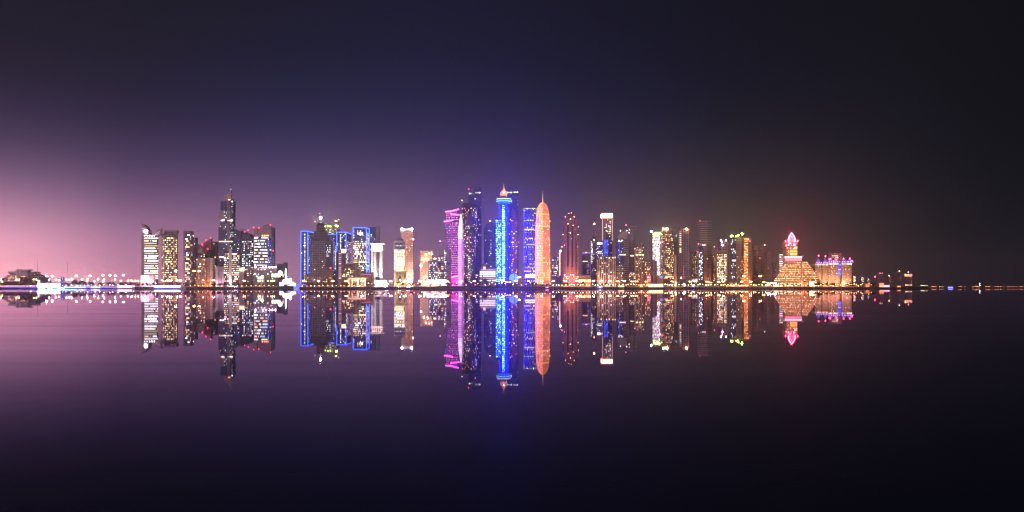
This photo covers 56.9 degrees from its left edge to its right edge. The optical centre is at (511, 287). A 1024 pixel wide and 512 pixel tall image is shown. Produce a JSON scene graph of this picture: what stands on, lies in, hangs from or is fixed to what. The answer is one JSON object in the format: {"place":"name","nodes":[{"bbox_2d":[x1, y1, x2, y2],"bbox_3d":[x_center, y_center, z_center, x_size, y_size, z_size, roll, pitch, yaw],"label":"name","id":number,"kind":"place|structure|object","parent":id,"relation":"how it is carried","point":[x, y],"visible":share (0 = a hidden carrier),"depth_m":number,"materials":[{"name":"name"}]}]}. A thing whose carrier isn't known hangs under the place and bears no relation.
{"place":"outdoors","nodes":[
{"label":"outdoors","id":0,"kind":"place"},
{"bbox_2d":[0,269,51,284],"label":"stepped hotel","id":1,"kind":"structure","parent":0,"point":[17,274],"depth_m":2334.40,"materials":[{"name":"concrete"}]},
{"bbox_2d":[140,224,162,286],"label":"sail tower","id":2,"kind":"structure","parent":0,"point":[149,257],"depth_m":2419.75,"materials":[{"name":"paint"}]},
{"bbox_2d":[161,229,178,284],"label":"stone tower","id":3,"kind":"structure","parent":0,"point":[169,252],"depth_m":2440.00,"materials":[{"name":"stone"}]},
{"bbox_2d":[183,231,193,286],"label":"stone tower","id":4,"kind":"structure","parent":0,"point":[188,257],"depth_m":2440.00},
{"bbox_2d":[194,238,197,286],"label":"office slab","id":5,"kind":"structure","parent":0,"point":[195,246],"depth_m":2520.00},
{"bbox_2d":[197,237,212,257],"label":"angular tower","id":6,"kind":"structure","parent":0,"point":[204,250],"depth_m":2523.32,"materials":[{"name":"metal"}]},
{"bbox_2d":[196,258,214,286],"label":"arched block","id":7,"kind":"structure","parent":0,"point":[205,270],"depth_m":2398.00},
{"bbox_2d":[211,242,217,266],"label":"office slab","id":8,"kind":"structure","parent":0,"point":[214,252],"depth_m":2580.00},
{"bbox_2d":[215,266,223,286],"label":"block","id":9,"kind":"structure","parent":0,"point":[219,274],"depth_m":2360.00,"materials":[{"name":"pink"}]},
{"bbox_2d":[218,189,235,266],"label":"blade tower","id":10,"kind":"structure","parent":0,"point":[227,210],"depth_m":2460.00,"materials":[{"name":"glass"}]},
{"bbox_2d":[224,249,239,286],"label":"banded block","id":11,"kind":"structure","parent":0,"point":[231,264],"depth_m":2380.00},
{"bbox_2d":[234,229,238,250],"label":"office slab","id":12,"kind":"structure","parent":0,"point":[236,239],"depth_m":2570.00,"materials":[{"name":"glass"}]},
{"bbox_2d":[239,268,245,286],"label":"block","id":13,"kind":"structure","parent":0,"point":[242,274],"depth_m":2340.00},
{"bbox_2d":[239,229,253,286],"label":"office tower","id":14,"kind":"structure","parent":0,"point":[246,244],"depth_m":2500.00,"materials":[{"name":"glass"}]},
{"bbox_2d":[247,267,252,286],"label":"block","id":15,"kind":"structure","parent":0,"point":[249,275],"depth_m":2345.00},
{"bbox_2d":[253,224,277,286],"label":"banded tower","id":16,"kind":"structure","parent":0,"point":[264,247],"depth_m":2431.93,"materials":[{"name":"glass"}]},
{"bbox_2d":[271,271,283,285],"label":"lit billboard","id":17,"kind":"object","parent":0,"point":[279,274],"visible":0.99,"depth_m":2299.40,"materials":[{"name":"paint"}]},
{"bbox_2d":[277,262,287,286],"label":"block","id":18,"kind":"structure","parent":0,"point":[282,267],"depth_m":2470.00,"materials":[{"name":"grey"}]},
{"bbox_2d":[301,231,313,286],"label":"outlined tower","id":19,"kind":"structure","parent":0,"point":[305,250],"depth_m":2480.00,"materials":[{"name":"blue glass"}]},
{"bbox_2d":[305,213,333,286],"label":"unfinished tower","id":20,"kind":"structure","parent":0,"point":[321,259],"depth_m":2390.00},
{"bbox_2d":[325,225,338,234],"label":"construction tower","id":21,"kind":"structure","parent":0,"point":[330,229],"depth_m":2700.00,"materials":[{"name":"concrete"}]},
{"bbox_2d":[329,234,335,286],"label":"outlined tower","id":22,"kind":"structure","parent":0,"point":[333,236],"depth_m":2560.00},
{"bbox_2d":[336,249,347,286],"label":"office tower","id":23,"kind":"structure","parent":0,"point":[341,256],"depth_m":2369.00,"materials":[{"name":"metal"}]},
{"bbox_2d":[336,232,350,263],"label":"outlined tower","id":24,"kind":"structure","parent":0,"point":[343,240],"depth_m":2500.00,"materials":[{"name":"blue glass"}]},
{"bbox_2d":[342,264,357,286],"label":"office block","id":25,"kind":"structure","parent":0,"point":[349,270],"depth_m":2345.00,"materials":[{"name":"beige stone"}]},
{"bbox_2d":[353,227,369,272],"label":"outlined tower","id":26,"kind":"structure","parent":0,"point":[361,247],"depth_m":2460.00,"materials":[{"name":"white glass"}]},
{"bbox_2d":[357,268,373,286],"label":"office block","id":27,"kind":"structure","parent":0,"point":[369,277],"depth_m":2349.65,"materials":[{"name":"beige stone"}]},
{"bbox_2d":[368,226,379,272],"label":"round tower","id":28,"kind":"structure","parent":0,"point":[374,234],"depth_m":2629.50,"materials":[{"name":"glass"}]},
{"bbox_2d":[370,243,387,286],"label":"floodlit tower","id":29,"kind":"structure","parent":0,"point":[377,249],"depth_m":2398.50,"materials":[{"name":"white glass"}]},
{"bbox_2d":[394,238,404,286],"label":"banded tower","id":30,"kind":"structure","parent":0,"point":[399,254],"depth_m":2420.00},
{"bbox_2d":[395,271,407,286],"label":"stone gate","id":31,"kind":"structure","parent":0,"point":[401,277],"depth_m":2330.00,"materials":[{"name":"beige stone"}]},
{"bbox_2d":[401,228,413,286],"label":"floodlit tower","id":32,"kind":"structure","parent":0,"point":[407,235],"depth_m":2500.00,"materials":[{"name":"beige stone"}]},
{"bbox_2d":[420,251,435,286],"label":"floodlit block","id":33,"kind":"structure","parent":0,"point":[426,257],"depth_m":2480.00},
{"bbox_2d":[428,261,437,278],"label":"office block","id":34,"kind":"structure","parent":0,"point":[432,269],"depth_m":2400.00,"materials":[{"name":"glass"}]},
{"bbox_2d":[423,279,446,285],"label":"market hall","id":35,"kind":"structure","parent":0,"point":[433,282],"depth_m":2300.00,"materials":[{"name":"white"}]},
{"bbox_2d":[438,240,450,285],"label":"stepped block","id":36,"kind":"structure","parent":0,"point":[444,264],"depth_m":2430.00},
{"bbox_2d":[444,209,459,285],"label":"neon tower","id":37,"kind":"structure","parent":0,"point":[451,221],"depth_m":2450.00,"materials":[{"name":"pink glass"}]},
{"bbox_2d":[449,230,457,273],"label":"window","id":38,"kind":"structure","parent":37,"relation":"in","point":[456,230],"depth_m":2449.58,"materials":[{"name":"glass"}]},
{"bbox_2d":[458,215,463,285],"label":"neon spire","id":39,"kind":"structure","parent":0,"point":[460,260],"depth_m":2417.92,"materials":[{"name":"pink"}]},
{"bbox_2d":[462,200,477,285],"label":"round tower","id":40,"kind":"structure","parent":0,"point":[469,216],"depth_m":2365.88,"materials":[{"name":"glass"}]},
{"bbox_2d":[463,240,474,281],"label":"window","id":41,"kind":"structure","parent":40,"relation":"in","point":[474,240],"depth_m":2364.95,"materials":[{"name":"beige glass"}]},
{"bbox_2d":[423,286,519,286],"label":"planted bank","id":42,"kind":"structure","parent":0,"point":[471,286],"depth_m":2206.50,"materials":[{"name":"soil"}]},
{"bbox_2d":[468,187,481,285],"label":"slant tower","id":43,"kind":"structure","parent":0,"point":[476,198],"depth_m":2620.00,"materials":[{"name":"glass"}]},
{"bbox_2d":[484,224,488,267],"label":"distant tower","id":44,"kind":"structure","parent":0,"point":[486,245],"depth_m":3000.00,"materials":[{"name":"blue glass"}]},
{"bbox_2d":[480,264,495,285],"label":"striped block","id":45,"kind":"structure","parent":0,"point":[489,274],"depth_m":2380.00,"materials":[{"name":"white"}]},
{"bbox_2d":[489,221,495,267],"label":"distant tower","id":46,"kind":"structure","parent":0,"point":[492,245],"depth_m":2900.00,"materials":[{"name":"blue glass"}]},
{"bbox_2d":[496,187,510,285],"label":"ringed tower","id":47,"kind":"structure","parent":0,"point":[503,201],"depth_m":2351.65,"materials":[{"name":"blue glass"}]},
{"bbox_2d":[496,220,500,281],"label":"window","id":48,"kind":"structure","parent":47,"relation":"in","point":[496,220],"depth_m":2351.71,"materials":[{"name":"blue glass"}]},
{"bbox_2d":[505,274,517,285],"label":"globe building","id":49,"kind":"structure","parent":0,"point":[513,278],"depth_m":2302.39,"materials":[{"name":"blue glass"}]},
{"bbox_2d":[0,288,1023,511],"bbox_3d":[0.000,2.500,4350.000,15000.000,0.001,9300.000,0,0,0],"label":"water","id":50,"kind":"structure","parent":0,"point":[511,400],"depth_m":20.93,"materials":[{"name":"black liquid"}]},
{"bbox_2d":[117,285,134,288],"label":"tour boat","id":51,"kind":"object","parent":50,"relation":"on","point":[125,287],"visible":1,"depth_m":2191.36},
{"bbox_2d":[153,283,185,288],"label":"tour boat","id":52,"kind":"object","parent":50,"relation":"on","point":[167,287],"visible":1,"depth_m":2193.36,"materials":[{"name":"paint"}]},
{"bbox_2d":[280,282,298,288],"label":"dhow","id":53,"kind":"object","parent":50,"relation":"on","point":[287,286],"visible":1,"depth_m":2167.74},
{"bbox_2d":[0,287,876,288],"bbox_3d":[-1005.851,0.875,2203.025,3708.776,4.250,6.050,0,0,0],"label":"sea wall","id":54,"kind":"structure","parent":50,"relation":"in","point":[492,288],"depth_m":2200.00,"materials":[{"name":"concrete"}]},
{"bbox_2d":[2,287,36,287],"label":"quay light","id":55,"kind":"object","parent":54,"relation":"attached to","point":[19,287],"visible":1,"depth_m":2198.37,"materials":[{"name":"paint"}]},
{"bbox_2d":[505,187,518,285],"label":"slant tower","id":56,"kind":"structure","parent":0,"point":[513,245],"depth_m":2557.00,"materials":[{"name":"blue glass"}]},
{"bbox_2d":[0,0,1023,286],"label":"sky","id":57,"kind":"structure","parent":0,"point":[887,136],"materials":[{"name":"purple"}]},
{"bbox_2d":[535,195,550,283],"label":"bullet tower","id":58,"kind":"structure","parent":0,"point":[542,254],"depth_m":2344.86,"materials":[{"name":"brown"}]},
{"bbox_2d":[552,257,557,286],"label":"distant tower","id":59,"kind":"structure","parent":0,"point":[555,269],"depth_m":2700.00,"materials":[{"name":"purple glass"}]},
{"bbox_2d":[558,246,561,286],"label":"slim tower","id":60,"kind":"structure","parent":0,"point":[559,266],"depth_m":2600.00,"materials":[{"name":"metal"}]},
{"bbox_2d":[562,212,578,286],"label":"grand tower","id":61,"kind":"structure","parent":0,"point":[570,251],"depth_m":2400.00,"materials":[{"name":"brown glass"}]},
{"bbox_2d":[578,275,590,286],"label":"lit hall","id":62,"kind":"structure","parent":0,"point":[586,279],"depth_m":2330.00,"materials":[{"name":"beige stone"}]},
{"bbox_2d":[582,252,589,274],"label":"office tower","id":63,"kind":"structure","parent":0,"point":[586,263],"depth_m":2620.00,"materials":[{"name":"glass"}]},
{"bbox_2d":[590,223,596,286],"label":"spired tower","id":64,"kind":"structure","parent":0,"point":[593,258],"depth_m":2430.00,"materials":[{"name":"glass"}]},
{"bbox_2d":[597,241,603,258],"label":"office tower","id":65,"kind":"structure","parent":0,"point":[600,248],"depth_m":2500.00,"materials":[{"name":"blue glass"}]},
{"bbox_2d":[601,213,612,258],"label":"crowned tower","id":66,"kind":"structure","parent":0,"point":[607,229],"depth_m":2558.00,"materials":[{"name":"grey glass"}]},
{"bbox_2d":[616,266,622,286],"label":"office block","id":67,"kind":"structure","parent":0,"point":[619,274],"depth_m":2345.00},
{"bbox_2d":[616,230,627,286],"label":"curved roof tower","id":68,"kind":"structure","parent":0,"point":[621,249],"depth_m":2441.00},
{"bbox_2d":[628,271,634,286],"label":"office block","id":69,"kind":"structure","parent":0,"point":[631,275],"depth_m":2350.00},
{"bbox_2d":[627,224,636,270],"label":"office tower","id":70,"kind":"structure","parent":0,"point":[631,230],"depth_m":2720.00,"materials":[{"name":"beige stone"}]},
{"bbox_2d":[634,242,643,286],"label":"finned tower","id":71,"kind":"structure","parent":0,"point":[639,261],"depth_m":2400.00,"materials":[{"name":"beige stone"}]},
{"bbox_2d":[644,260,650,286],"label":"office block","id":72,"kind":"structure","parent":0,"point":[647,271],"depth_m":2420.00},
{"bbox_2d":[651,259,656,282],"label":"office block","id":73,"kind":"structure","parent":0,"point":[653,271],"depth_m":2440.00,"materials":[{"name":"metal"}]},
{"bbox_2d":[651,230,659,274],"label":"scaffold tower","id":74,"kind":"structure","parent":0,"point":[655,244],"depth_m":2520.00,"materials":[{"name":"white"}]},
{"bbox_2d":[654,236,659,273],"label":"window","id":75,"kind":"structure","parent":74,"relation":"in","point":[654,236],"depth_m":2519.94,"materials":[{"name":"white glass"}]},
{"bbox_2d":[657,275,662,282],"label":"block","id":76,"kind":"structure","parent":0,"point":[659,278],"depth_m":2400.00,"materials":[{"name":"beige stone"}]},
{"bbox_2d":[660,227,673,286],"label":"office tower","id":77,"kind":"structure","parent":0,"point":[667,253],"depth_m":2440.00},
{"bbox_2d":[670,226,678,286],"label":"office slab","id":78,"kind":"structure","parent":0,"point":[675,241],"depth_m":2540.00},
{"bbox_2d":[674,255,676,286],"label":"slim tower","id":79,"kind":"structure","parent":0,"point":[675,268],"depth_m":2360.00,"materials":[{"name":"beige stone"}]},
{"bbox_2d":[678,228,689,286],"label":"office tower","id":80,"kind":"structure","parent":0,"point":[684,255],"depth_m":2430.00,"materials":[{"name":"grey glass"}]},
{"bbox_2d":[690,251,697,286],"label":"office tower","id":81,"kind":"structure","parent":0,"point":[693,264],"depth_m":2560.00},
{"bbox_2d":[691,278,696,286],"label":"office block","id":82,"kind":"structure","parent":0,"point":[693,279],"depth_m":2340.00,"materials":[{"name":"beige stone"}]},
{"bbox_2d":[697,244,702,286],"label":"office tower","id":83,"kind":"structure","parent":0,"point":[700,263],"depth_m":2440.00,"materials":[{"name":"glass"}]},
{"bbox_2d":[697,221,711,264],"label":"striped slab","id":84,"kind":"structure","parent":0,"point":[704,233],"depth_m":2604.00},
{"bbox_2d":[703,247,710,286],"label":"office tower","id":85,"kind":"structure","parent":0,"point":[706,272],"depth_m":2480.00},
{"bbox_2d":[711,246,715,286],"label":"office block","id":86,"kind":"structure","parent":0,"point":[713,268],"depth_m":2560.00,"materials":[{"name":"beige stone"}]},
{"bbox_2d":[718,240,728,280],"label":"construction tower","id":87,"kind":"structure","parent":0,"point":[723,246],"depth_m":2600.00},
{"bbox_2d":[724,282,747,286],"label":"arcade hall","id":88,"kind":"structure","parent":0,"point":[731,283],"depth_m":2290.00,"materials":[{"name":"orange"}]},
{"bbox_2d":[741,238,750,286],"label":"office tower","id":89,"kind":"structure","parent":0,"point":[746,259],"depth_m":2520.00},
{"bbox_2d":[752,246,758,286],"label":"hazy tower","id":90,"kind":"structure","parent":0,"point":[755,264],"depth_m":2640.00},
{"bbox_2d":[759,245,763,286],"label":"hazy tower","id":91,"kind":"structure","parent":0,"point":[761,263],"depth_m":2760.00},
{"bbox_2d":[764,252,770,286],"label":"hazy tower","id":92,"kind":"structure","parent":0,"point":[767,266],"depth_m":2700.00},
{"bbox_2d":[772,263,775,286],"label":"hazy tower","id":93,"kind":"structure","parent":0,"point":[773,271],"depth_m":2652.42,"materials":[{"name":"brown"}]},
{"bbox_2d":[774,233,820,286],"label":"pyramid hotel","id":94,"kind":"structure","parent":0,"point":[795,269],"depth_m":2339.30,"materials":[{"name":"concrete"}]},
{"bbox_2d":[774,248,813,280],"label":"window","id":95,"kind":"structure","parent":94,"relation":"in","point":[790,248],"depth_m":2336.83,"materials":[{"name":"yellow glass"}]},
{"bbox_2d":[812,253,851,286],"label":"turreted hotel","id":96,"kind":"structure","parent":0,"point":[837,269],"depth_m":2423.55,"materials":[{"name":"beige"}]},
{"bbox_2d":[852,276,855,286],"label":"block","id":97,"kind":"structure","parent":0,"point":[853,279],"depth_m":2420.00,"materials":[{"name":"beige"}]},
{"bbox_2d":[859,276,862,286],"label":"block","id":98,"kind":"structure","parent":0,"point":[861,280],"depth_m":2600.00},
{"bbox_2d":[865,276,868,283],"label":"block","id":99,"kind":"structure","parent":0,"point":[866,279],"depth_m":2802.30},
{"bbox_2d":[875,273,883,286],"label":"tower","id":100,"kind":"structure","parent":0,"point":[880,277],"depth_m":3606.00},
{"bbox_2d":[885,274,890,286],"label":"tower","id":101,"kind":"structure","parent":0,"point":[888,279],"depth_m":3609.10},
{"bbox_2d":[895,271,902,286],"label":"tower","id":102,"kind":"structure","parent":0,"point":[899,279],"depth_m":3607.12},
{"bbox_2d":[877,287,926,288],"bbox_3d":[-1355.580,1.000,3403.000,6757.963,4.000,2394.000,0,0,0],"label":"waterfront ground","id":103,"kind":"structure","parent":0,"point":[900,287],"depth_m":2356.12,"materials":[{"name":"black"}]},
{"bbox_2d":[23,276,30,286],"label":"leafy tree","id":104,"kind":"object","parent":103,"relation":"on","point":[25,278],"visible":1,"depth_m":2248.95,"materials":[{"name":"green plant"}]},
{"bbox_2d":[37,280,63,287],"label":"fairground hall","id":105,"kind":"structure","parent":103,"relation":"on","point":[47,285],"depth_m":2224.75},
{"bbox_2d":[258,276,264,286],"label":"lit kiosk","id":106,"kind":"object","parent":103,"relation":"on","point":[262,279],"visible":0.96,"depth_m":2290.00,"materials":[{"name":"white"}]},
{"bbox_2d":[279,269,305,285],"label":"harbour pavilion","id":107,"kind":"structure","parent":103,"relation":"on","point":[288,281],"depth_m":2239.00,"materials":[{"name":"white"}]},
{"bbox_2d":[348,278,366,286],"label":"entrance portal","id":108,"kind":"object","parent":103,"relation":"on","point":[362,282],"visible":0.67,"depth_m":2299.00,"materials":[{"name":"beige"}]},
{"bbox_2d":[523,208,536,286],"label":"lattice tower","id":109,"kind":"structure","parent":103,"relation":"on","point":[529,219],"depth_m":2421.08,"materials":[{"name":"glass"}]},
{"bbox_2d":[524,239,532,275],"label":"window","id":110,"kind":"structure","parent":109,"relation":"in","point":[524,239],"depth_m":2421.63,"materials":[{"name":"blue glass"}]},
{"bbox_2d":[597,255,615,286],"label":"arched office","id":111,"kind":"structure","parent":103,"relation":"on","point":[606,270],"depth_m":2340.00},
{"bbox_2d":[648,283,662,286],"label":"lit pavilion","id":112,"kind":"structure","parent":103,"relation":"on","point":[655,284],"depth_m":2215.75,"materials":[{"name":"beige stone"}]},
{"bbox_2d":[716,250,726,286],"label":"office block","id":113,"kind":"structure","parent":103,"relation":"on","point":[721,266],"depth_m":2430.00,"materials":[{"name":"beige stone"}]},
{"bbox_2d":[725,233,742,281],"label":"office tower","id":114,"kind":"structure","parent":103,"relation":"on","point":[735,258],"depth_m":2450.00,"materials":[{"name":"glass"}]},
{"bbox_2d":[902,272,911,286],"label":"tower","id":115,"kind":"structure","parent":0,"point":[908,280],"depth_m":3200.84,"materials":[{"name":"beige stone"}]},
{"bbox_2d":[931,287,1023,287],"bbox_3d":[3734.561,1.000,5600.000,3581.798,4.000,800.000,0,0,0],"label":"coast","id":116,"kind":"structure","parent":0,"point":[979,287],"depth_m":5200.00},
{"bbox_3d":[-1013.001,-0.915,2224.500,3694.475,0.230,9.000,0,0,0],"label":"shore road","id":117,"kind":"structure","parent":0,"visible":0},
{"bbox_2d":[61,277,64,286],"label":"light pylon","id":118,"kind":"object","parent":117,"relation":"on","point":[62,281],"visible":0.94,"depth_m":2222.00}
]}

